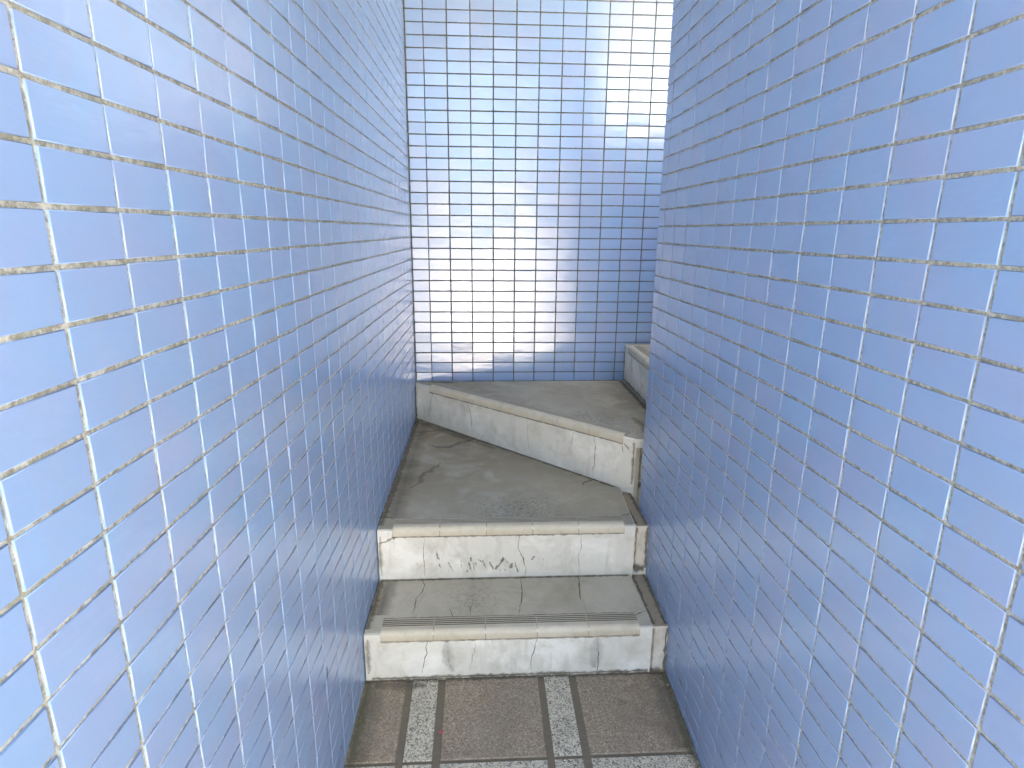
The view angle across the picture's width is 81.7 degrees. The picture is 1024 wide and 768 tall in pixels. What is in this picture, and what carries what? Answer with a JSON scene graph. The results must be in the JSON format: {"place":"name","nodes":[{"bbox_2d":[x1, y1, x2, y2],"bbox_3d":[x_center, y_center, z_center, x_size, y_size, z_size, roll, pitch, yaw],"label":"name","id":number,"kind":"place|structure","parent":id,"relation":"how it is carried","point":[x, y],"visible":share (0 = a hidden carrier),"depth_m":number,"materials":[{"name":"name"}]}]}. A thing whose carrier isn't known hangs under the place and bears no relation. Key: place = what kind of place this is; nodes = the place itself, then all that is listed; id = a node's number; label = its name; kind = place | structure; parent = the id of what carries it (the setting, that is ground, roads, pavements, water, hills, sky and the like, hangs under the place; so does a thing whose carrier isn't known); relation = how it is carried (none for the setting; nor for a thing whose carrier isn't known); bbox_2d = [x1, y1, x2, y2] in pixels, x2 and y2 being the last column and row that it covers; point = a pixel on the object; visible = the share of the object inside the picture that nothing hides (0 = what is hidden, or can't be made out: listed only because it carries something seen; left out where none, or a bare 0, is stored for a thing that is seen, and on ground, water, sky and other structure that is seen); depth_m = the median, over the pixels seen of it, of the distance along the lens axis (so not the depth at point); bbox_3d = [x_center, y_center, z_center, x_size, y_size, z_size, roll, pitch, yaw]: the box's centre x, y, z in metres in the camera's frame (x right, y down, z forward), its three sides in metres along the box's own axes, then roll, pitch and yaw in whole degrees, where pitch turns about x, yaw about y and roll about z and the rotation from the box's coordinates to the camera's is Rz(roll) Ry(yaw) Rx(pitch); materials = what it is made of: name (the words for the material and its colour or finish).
{"place":"outdoors","nodes":[
{"label":"outdoors","id":0,"kind":"place"},
{"bbox_2d":[344,670,700,767],"bbox_3d":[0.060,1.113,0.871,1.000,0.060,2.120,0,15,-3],"label":"floor","id":1,"kind":"structure","parent":0,"point":[622,720],"depth_m":1.59,"materials":[{"name":"grey tile"}]},
{"bbox_2d":[364,344,667,680],"bbox_3d":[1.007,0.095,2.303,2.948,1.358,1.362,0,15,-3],"label":"staircase","id":2,"kind":"structure","parent":1,"relation":"on","point":[512,532],"depth_m":1.94,"materials":[{"name":"grey concrete"}]},
{"label":"ground","id":3,"kind":"structure","parent":0,"visible":0},
{"bbox_2d":[0,0,416,767],"bbox_3d":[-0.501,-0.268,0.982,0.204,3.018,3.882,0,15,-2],"label":"tiled wall","id":4,"kind":"structure","parent":3,"relation":"on","point":[208,412],"depth_m":0.74,"materials":[{"name":"blue tile"}]},
{"bbox_2d":[403,0,673,407],"bbox_3d":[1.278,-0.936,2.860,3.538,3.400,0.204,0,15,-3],"label":"tiled wall","id":5,"kind":"structure","parent":3,"relation":"on","point":[535,133],"depth_m":2.70,"materials":[{"name":"tile"}]},
{"bbox_2d":[639,0,1023,767],"bbox_3d":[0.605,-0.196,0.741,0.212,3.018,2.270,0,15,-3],"label":"tiled wall","id":6,"kind":"structure","parent":3,"relation":"on","point":[831,506],"depth_m":0.90,"materials":[{"name":"blue tile"}]}
]}

